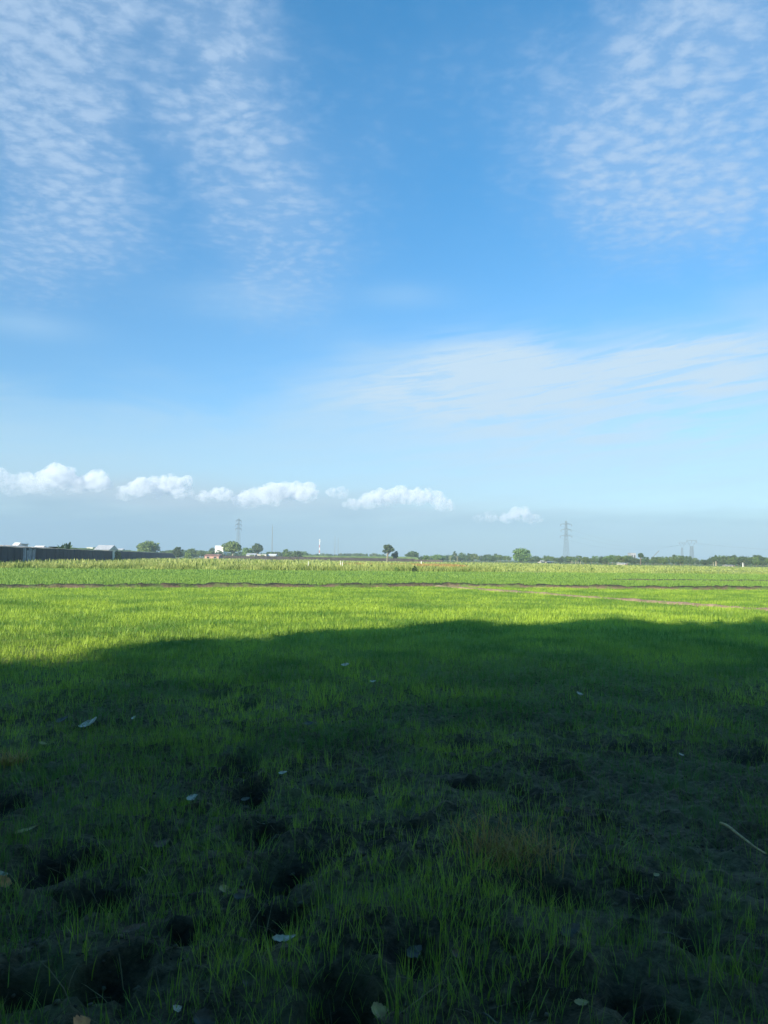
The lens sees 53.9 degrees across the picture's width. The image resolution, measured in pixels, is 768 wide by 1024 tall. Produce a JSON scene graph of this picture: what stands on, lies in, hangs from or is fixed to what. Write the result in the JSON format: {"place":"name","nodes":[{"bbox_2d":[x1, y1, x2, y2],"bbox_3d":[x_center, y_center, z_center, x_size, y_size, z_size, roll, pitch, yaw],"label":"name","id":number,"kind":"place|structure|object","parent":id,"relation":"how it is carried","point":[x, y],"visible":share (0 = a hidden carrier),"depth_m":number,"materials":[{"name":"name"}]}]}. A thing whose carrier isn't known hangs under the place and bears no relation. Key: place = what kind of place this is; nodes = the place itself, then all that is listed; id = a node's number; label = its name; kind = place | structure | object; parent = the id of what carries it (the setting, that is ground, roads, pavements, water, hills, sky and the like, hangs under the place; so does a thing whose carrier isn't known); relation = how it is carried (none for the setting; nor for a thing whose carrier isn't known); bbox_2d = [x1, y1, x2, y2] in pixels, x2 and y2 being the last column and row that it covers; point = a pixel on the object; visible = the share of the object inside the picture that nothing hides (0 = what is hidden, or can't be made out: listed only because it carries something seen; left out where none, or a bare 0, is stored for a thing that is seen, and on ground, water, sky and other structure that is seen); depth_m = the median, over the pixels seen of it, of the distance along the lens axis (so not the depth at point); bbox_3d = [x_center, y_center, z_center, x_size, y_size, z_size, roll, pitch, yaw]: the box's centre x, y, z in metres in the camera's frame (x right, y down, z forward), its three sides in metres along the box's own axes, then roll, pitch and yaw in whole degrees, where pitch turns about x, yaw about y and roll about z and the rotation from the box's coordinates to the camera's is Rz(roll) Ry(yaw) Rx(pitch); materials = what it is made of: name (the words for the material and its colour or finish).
{"place":"outdoors","nodes":[
{"label":"outdoors","id":0,"kind":"place"},
{"bbox_2d":[50,546,159,552],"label":"hill bank","id":1,"kind":"structure","parent":0,"point":[93,549],"depth_m":182.00,"materials":[{"name":"green plant"}]},
{"bbox_2d":[298,555,418,559],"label":"hill bank","id":2,"kind":"structure","parent":0,"point":[416,558],"depth_m":362.48,"materials":[{"name":"green plant"}]},
{"bbox_2d":[0,557,767,1023],"bbox_3d":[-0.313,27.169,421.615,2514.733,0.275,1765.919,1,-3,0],"label":"ground","id":3,"kind":"structure","parent":0,"point":[616,1001],"depth_m":4.26,"materials":[{"name":"green plant"}]},
{"bbox_2d":[0,874,11,887],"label":"fallen leaf","id":4,"kind":"object","parent":3,"relation":"on","point":[7,880],"visible":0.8,"depth_m":3.60,"materials":[{"name":"plant"}]},
{"bbox_2d":[0,744,35,767],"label":"straw tuft","id":5,"kind":"object","parent":3,"relation":"on","point":[15,758],"visible":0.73,"depth_m":5.59,"materials":[{"name":"green plant"}]},
{"bbox_2d":[0,545,49,547],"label":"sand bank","id":6,"kind":"structure","parent":3,"relation":"on","point":[22,546],"depth_m":122.25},
{"bbox_2d":[15,825,38,833],"bbox_3d":[-2.015,1.792,4.267,0.128,0.017,0.046,-11,20,-29],"label":"fallen leaf","id":7,"kind":"object","parent":3,"relation":"on","point":[27,829],"visible":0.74,"depth_m":4.27,"materials":[{"name":"plant"}]},
{"bbox_2d":[56,716,67,721],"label":"fallen leaf","id":8,"kind":"object","parent":3,"relation":"on","point":[61,719],"visible":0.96,"depth_m":6.91,"materials":[{"name":"grey plant"}]},
{"bbox_2d":[65,542,72,548],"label":"banana plant","id":9,"kind":"object","parent":3,"relation":"on","point":[68,546],"visible":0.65,"depth_m":151.75,"materials":[{"name":"green plant"}]},
{"bbox_2d":[73,1015,90,1023],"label":"fallen leaf","id":10,"kind":"object","parent":3,"relation":"on","point":[77,1019],"visible":0.92,"depth_m":2.53,"materials":[{"name":"beige plant"}]},
{"bbox_2d":[0,546,174,561],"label":"boundary wall","id":11,"kind":"structure","parent":3,"relation":"on","point":[7,553],"depth_m":134.89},
{"bbox_2d":[78,717,96,726],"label":"fallen leaf","id":12,"kind":"object","parent":3,"relation":"on","point":[89,721],"visible":0.91,"depth_m":6.93,"materials":[{"name":"grey plant"}]},
{"bbox_2d":[94,545,117,559],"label":"house","id":13,"kind":"structure","parent":3,"relation":"on","point":[113,548],"depth_m":186.76,"materials":[{"name":"white paint"}]},
{"bbox_2d":[115,550,120,560],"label":"bush","id":14,"kind":"object","parent":3,"relation":"on","point":[117,555],"visible":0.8,"depth_m":189.40,"materials":[{"name":"green plant"}]},
{"bbox_2d":[121,922,144,931],"bbox_3d":[-1.034,1.718,3.121,0.099,0.017,0.044,-17,11,-7],"label":"fallen leaf","id":15,"kind":"object","parent":3,"relation":"on","point":[133,927],"visible":0.98,"depth_m":3.13,"materials":[{"name":"grey plant"}]},
{"bbox_2d":[135,540,159,552],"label":"tree","id":16,"kind":"object","parent":3,"relation":"on","point":[148,546],"visible":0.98,"depth_m":347.19,"materials":[{"name":"green plant"}]},
{"bbox_2d":[153,838,170,846],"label":"fallen leaf","id":17,"kind":"object","parent":3,"relation":"on","point":[158,843],"visible":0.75,"depth_m":4.23,"materials":[{"name":"plant"}]},
{"bbox_2d":[173,1005,181,1011],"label":"fallen leaf","id":18,"kind":"object","parent":3,"relation":"on","point":[177,1009],"visible":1,"depth_m":2.61,"materials":[{"name":"grey plant"}]},
{"bbox_2d":[172,546,183,558],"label":"tree","id":19,"kind":"object","parent":3,"relation":"on","point":[177,554],"visible":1,"depth_m":298.59,"materials":[{"name":"green plant"}]},
{"bbox_2d":[184,552,192,558],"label":"bush","id":20,"kind":"object","parent":3,"relation":"on","point":[188,555],"visible":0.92,"depth_m":289.00,"materials":[{"name":"green plant"}]},
{"bbox_2d":[187,794,197,799],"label":"fallen leaf","id":21,"kind":"object","parent":3,"relation":"on","point":[191,797],"visible":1,"depth_m":4.74,"materials":[{"name":"grey plant"}]},
{"bbox_2d":[187,548,197,556],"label":"tree","id":22,"kind":"object","parent":3,"relation":"on","point":[192,550],"visible":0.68,"depth_m":418.05,"materials":[{"name":"green plant"}]},
{"bbox_2d":[196,550,206,558],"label":"tree","id":23,"kind":"object","parent":3,"relation":"on","point":[200,553],"visible":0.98,"depth_m":415.84,"materials":[{"name":"green plant"}]},
{"bbox_2d":[193,1006,216,1023],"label":"fallen leaf","id":24,"kind":"object","parent":3,"relation":"on","point":[204,1015],"visible":0.96,"depth_m":2.56,"materials":[{"name":"grey plant"}]},
{"bbox_2d":[204,554,222,558],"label":"hut","id":25,"kind":"object","parent":3,"relation":"on","point":[212,556],"visible":0.66,"depth_m":290.14,"materials":[{"name":"pink paint"}]},
{"bbox_2d":[214,550,225,555],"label":"bush","id":26,"kind":"object","parent":3,"relation":"on","point":[220,552],"visible":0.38,"depth_m":398.96,"materials":[{"name":"green plant"}]},
{"bbox_2d":[215,546,226,555],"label":"building","id":27,"kind":"structure","parent":3,"relation":"on","point":[218,548],"depth_m":419.50,"materials":[{"name":"white paint"}]},
{"bbox_2d":[219,884,228,892],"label":"fallen leaf","id":28,"kind":"object","parent":3,"relation":"on","point":[221,888],"visible":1,"depth_m":3.50,"materials":[{"name":"beige plant"}]},
{"bbox_2d":[221,541,241,555],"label":"tree","id":29,"kind":"object","parent":3,"relation":"on","point":[232,547],"visible":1,"depth_m":337.90,"materials":[{"name":"green plant"}]},
{"bbox_2d":[235,518,241,552],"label":"pylon","id":30,"kind":"object","parent":3,"relation":"on","point":[238,541],"visible":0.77,"depth_m":639.42,"materials":[{"name":"metal"}]},
{"bbox_2d":[233,892,243,899],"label":"fallen leaf","id":31,"kind":"object","parent":3,"relation":"on","point":[238,896],"visible":0.94,"depth_m":3.47,"materials":[{"name":"grey plant"}]},
{"bbox_2d":[242,547,253,555],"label":"tree","id":32,"kind":"object","parent":3,"relation":"on","point":[246,550],"visible":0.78,"depth_m":417.88,"materials":[{"name":"green plant"}]},
{"bbox_2d":[251,543,262,553],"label":"tree","id":33,"kind":"object","parent":3,"relation":"on","point":[257,548],"visible":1,"depth_m":397.83,"materials":[{"name":"green plant"}]},
{"bbox_2d":[272,934,295,941],"bbox_3d":[-0.395,1.685,2.992,0.095,0.018,0.041,-3,21,-6],"label":"fallen leaf","id":34,"kind":"object","parent":3,"relation":"on","point":[279,938],"visible":0.9,"depth_m":3.00,"materials":[{"name":"grey plant"}]},
{"bbox_2d":[282,549,290,554],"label":"tree","id":35,"kind":"object","parent":3,"relation":"on","point":[285,551],"visible":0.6,"depth_m":378.45,"materials":[{"name":"green plant"}]},
{"bbox_2d":[291,550,302,556],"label":"tree","id":36,"kind":"object","parent":3,"relation":"on","point":[297,554],"visible":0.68,"depth_m":358.65,"materials":[{"name":"green plant"}]},
{"bbox_2d":[223,556,413,561],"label":"wall","id":37,"kind":"structure","parent":3,"relation":"on","point":[325,558],"depth_m":308.68,"materials":[{"name":"grey concrete"}]},
{"bbox_2d":[371,1002,387,1018],"bbox_3d":[-0.015,1.661,2.520,0.064,0.011,0.054,17,26,-21],"label":"fallen leaf","id":38,"kind":"object","parent":3,"relation":"on","point":[380,1008],"visible":0.94,"depth_m":2.52,"materials":[{"name":"beige plant"}]},
{"bbox_2d":[0,567,767,586],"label":"young rice","id":39,"kind":"object","parent":3,"relation":"on","point":[388,579],"visible":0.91,"depth_m":59.27,"materials":[{"name":"green plant"}]},
{"bbox_2d":[0,582,767,589],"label":"field bund","id":40,"kind":"structure","parent":3,"relation":"on","point":[355,584],"depth_m":40.81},
{"bbox_2d":[3,581,752,586],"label":"bund weeds","id":41,"kind":"object","parent":40,"relation":"on","point":[377,583],"visible":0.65,"depth_m":40.90,"materials":[{"name":"green plant"}]},
{"bbox_2d":[0,585,767,1023],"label":"rice seedlings","id":42,"kind":"object","parent":3,"relation":"on","point":[42,609],"visible":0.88,"depth_m":7.25,"materials":[{"name":"green plant"}]},
{"bbox_2d":[0,557,767,574],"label":"weeds","id":43,"kind":"object","parent":3,"relation":"on","point":[215,563],"visible":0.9,"depth_m":101.68,"materials":[{"name":"green plant"}]},
{"bbox_2d":[382,544,393,557],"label":"tree","id":44,"kind":"object","parent":3,"relation":"on","point":[388,549],"visible":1,"depth_m":318.88,"materials":[{"name":"green plant"}]},
{"bbox_2d":[391,551,397,557],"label":"tree","id":45,"kind":"object","parent":3,"relation":"on","point":[394,555],"visible":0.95,"depth_m":323.48,"materials":[{"name":"green plant"}]},
{"bbox_2d":[341,562,464,566],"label":"dry grass","id":46,"kind":"structure","parent":3,"relation":"on","point":[442,564],"depth_m":138.43,"materials":[{"name":"brown plant"}]},
{"bbox_2d":[404,551,418,556],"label":"tree","id":47,"kind":"object","parent":3,"relation":"on","point":[414,554],"visible":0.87,"depth_m":417.31,"materials":[{"name":"green plant"}]},
{"bbox_2d":[406,945,421,957],"bbox_3d":[0.125,1.792,3.078,0.075,0.015,0.066,-22,21,-33],"label":"fallen leaf","id":48,"kind":"object","parent":3,"relation":"on","point":[417,948],"visible":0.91,"depth_m":3.08,"materials":[{"name":"grey plant"}]},
{"bbox_2d":[414,559,442,561],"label":"wall","id":49,"kind":"structure","parent":3,"relation":"on","point":[415,560],"depth_m":295.31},
{"bbox_2d":[430,554,445,559],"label":"tree","id":50,"kind":"object","parent":3,"relation":"on","point":[438,557],"visible":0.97,"depth_m":398.08,"materials":[{"name":"green plant"}]},
{"bbox_2d":[452,949,459,957],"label":"fallen leaf","id":51,"kind":"object","parent":3,"relation":"on","point":[456,951],"visible":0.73,"depth_m":2.98,"materials":[{"name":"grey plant"}]},
{"bbox_2d":[454,555,463,560],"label":"tree","id":52,"kind":"object","parent":3,"relation":"on","point":[457,557],"visible":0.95,"depth_m":433.79,"materials":[{"name":"green plant"}]},
{"bbox_2d":[470,553,477,559],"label":"tree","id":53,"kind":"object","parent":3,"relation":"on","point":[474,555],"visible":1,"depth_m":401.77,"materials":[{"name":"green plant"}]},
{"bbox_2d":[488,555,497,561],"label":"tree","id":54,"kind":"object","parent":3,"relation":"on","point":[492,558],"visible":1,"depth_m":400.50,"materials":[{"name":"green plant"}]},
{"bbox_2d":[482,1012,506,1023],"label":"twig","id":55,"kind":"object","parent":3,"relation":"on","point":[484,1013],"visible":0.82,"depth_m":2.58,"materials":[{"name":"grey plant"}]},
{"bbox_2d":[429,802,578,893],"bbox_3d":[0.635,1.748,4.027,0.838,0.259,0.900,1,-3,0],"label":"straw tuft","id":56,"kind":"object","parent":3,"relation":"on","point":[507,843],"visible":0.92,"depth_m":3.97,"materials":[{"name":"brown plant"}]},
{"bbox_2d":[513,548,531,562],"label":"tree","id":57,"kind":"object","parent":3,"relation":"on","point":[520,555],"visible":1,"depth_m":347.67,"materials":[{"name":"green plant"}]},
{"bbox_2d":[542,555,549,562],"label":"tree","id":58,"kind":"object","parent":3,"relation":"on","point":[545,558],"visible":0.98,"depth_m":379.42,"materials":[{"name":"green plant"}]},
{"bbox_2d":[555,557,565,562],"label":"tree","id":59,"kind":"object","parent":3,"relation":"on","point":[560,560],"visible":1,"depth_m":360.91,"materials":[{"name":"green plant"}]},
{"bbox_2d":[560,521,571,556],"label":"pylon","id":60,"kind":"object","parent":3,"relation":"on","point":[566,529],"visible":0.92,"depth_m":620.05,"materials":[{"name":"metal"}]},
{"bbox_2d":[561,923,579,936],"bbox_3d":[0.758,1.696,3.067,0.086,0.014,0.056,-23,44,-9],"label":"fallen leaf","id":61,"kind":"object","parent":3,"relation":"on","point":[574,928],"visible":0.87,"depth_m":3.07,"materials":[{"name":"grey plant"}]},
{"bbox_2d":[567,556,575,562],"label":"tree","id":62,"kind":"object","parent":3,"relation":"on","point":[570,558],"visible":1,"depth_m":362.55,"materials":[{"name":"green plant"}]},
{"bbox_2d":[574,998,588,1005],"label":"fallen leaf","id":63,"kind":"object","parent":3,"relation":"on","point":[580,1001],"visible":0.93,"depth_m":2.62,"materials":[{"name":"beige plant"}]},
{"bbox_2d":[582,557,589,563],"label":"tree","id":64,"kind":"object","parent":3,"relation":"on","point":[584,560],"visible":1,"depth_m":281.14,"materials":[{"name":"green plant"}]},
{"bbox_2d":[602,556,614,563],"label":"tree","id":65,"kind":"object","parent":3,"relation":"on","point":[609,558],"visible":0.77,"depth_m":295.83,"materials":[{"name":"green plant"}]},
{"bbox_2d":[615,556,628,562],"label":"tree","id":66,"kind":"object","parent":3,"relation":"on","point":[619,558],"visible":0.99,"depth_m":277.03,"materials":[{"name":"green plant"}]},
{"bbox_2d":[628,553,635,562],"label":"building","id":67,"kind":"structure","parent":3,"relation":"on","point":[633,554],"depth_m":619.17,"materials":[{"name":"grey paint"}]},
{"bbox_2d":[629,559,639,564],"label":"tree","id":68,"kind":"object","parent":3,"relation":"on","point":[634,561],"visible":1,"depth_m":309.94,"materials":[{"name":"green plant"}]},
{"bbox_2d":[638,553,643,564],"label":"tree","id":69,"kind":"object","parent":3,"relation":"on","point":[640,555],"visible":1,"depth_m":289.32,"materials":[{"name":"green plant"}]},
{"bbox_2d":[641,557,649,564],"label":"tree","id":70,"kind":"object","parent":3,"relation":"on","point":[646,559],"visible":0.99,"depth_m":298.78,"materials":[{"name":"green plant"}]},
{"bbox_2d":[650,557,658,564],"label":"tree","id":71,"kind":"object","parent":3,"relation":"on","point":[653,559],"visible":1,"depth_m":292.97,"materials":[{"name":"green plant"}]},
{"bbox_2d":[660,556,667,564],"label":"tree","id":72,"kind":"object","parent":3,"relation":"on","point":[663,561],"visible":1,"depth_m":271.01,"materials":[{"name":"green plant"}]},
{"bbox_2d":[663,932,690,939],"bbox_3d":[1.179,1.706,3.042,0.106,0.017,0.008,-1,-4,24],"label":"twig","id":73,"kind":"object","parent":3,"relation":"on","point":[675,935],"visible":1,"depth_m":3.04,"materials":[{"name":"wood"}]},
{"bbox_2d":[671,555,683,564],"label":"tree","id":74,"kind":"object","parent":3,"relation":"on","point":[674,559],"visible":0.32,"depth_m":296.73,"materials":[{"name":"green plant"}]},
{"bbox_2d":[672,557,687,564],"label":"tree","id":75,"kind":"object","parent":3,"relation":"on","point":[680,560],"visible":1,"depth_m":292.01,"materials":[{"name":"green plant"}]},
{"bbox_2d":[615,579,767,580],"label":"ditch bank","id":76,"kind":"structure","parent":3,"relation":"on","point":[684,579],"depth_m":62.49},
{"bbox_2d":[689,541,695,559],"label":"pylon","id":77,"kind":"object","parent":3,"relation":"on","point":[692,555],"visible":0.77,"depth_m":849.64,"materials":[{"name":"metal"}]},
{"bbox_2d":[699,559,709,564],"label":"tree","id":78,"kind":"object","parent":3,"relation":"on","point":[707,561],"visible":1,"depth_m":288.13,"materials":[{"name":"green plant"}]},
{"bbox_2d":[712,557,720,564],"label":"tree","id":79,"kind":"object","parent":3,"relation":"on","point":[719,558],"visible":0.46,"depth_m":318.70,"materials":[{"name":"green plant"}]},
{"bbox_2d":[720,557,727,564],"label":"tree","id":80,"kind":"object","parent":3,"relation":"on","point":[722,560],"visible":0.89,"depth_m":290.58,"materials":[{"name":"green plant"}]},
{"bbox_2d":[725,558,737,564],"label":"tree","id":81,"kind":"object","parent":3,"relation":"on","point":[730,561],"visible":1,"depth_m":272.44,"materials":[{"name":"green plant"}]},
{"bbox_2d":[719,822,766,853],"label":"twig","id":82,"kind":"object","parent":3,"relation":"on","point":[736,833],"visible":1,"depth_m":4.23,"materials":[{"name":"wood"}]},
{"bbox_2d":[736,556,752,565],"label":"tree","id":83,"kind":"object","parent":3,"relation":"on","point":[747,561],"visible":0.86,"depth_m":276.38,"materials":[{"name":"green plant"}]},
{"bbox_2d":[752,557,760,564],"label":"tree","id":84,"kind":"object","parent":3,"relation":"on","point":[755,561],"visible":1,"depth_m":275.54,"materials":[{"name":"green plant"}]},
{"bbox_2d":[751,555,765,565],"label":"tree","id":85,"kind":"object","parent":3,"relation":"on","point":[760,557],"visible":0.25,"depth_m":288.49,"materials":[{"name":"green plant"}]},
{"bbox_2d":[0,673,767,1023],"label":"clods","id":86,"kind":"object","parent":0,"point":[78,953],"visible":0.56,"depth_m":4.67,"materials":[{"name":"brown soil"}]},
{"bbox_2d":[0,645,767,1023],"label":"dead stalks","id":87,"kind":"object","parent":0,"point":[328,801],"visible":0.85,"depth_m":5.06,"materials":[{"name":"plant"}]},
{"bbox_2d":[0,0,767,560],"label":"sky","id":88,"kind":"structure","parent":0,"point":[430,278],"materials":[{"name":"blue"}]},
{"bbox_2d":[435,585,767,610],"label":"path","id":89,"kind":"structure","parent":0,"point":[687,603],"depth_m":29.73,"materials":[{"name":"brown soil"}]}
]}

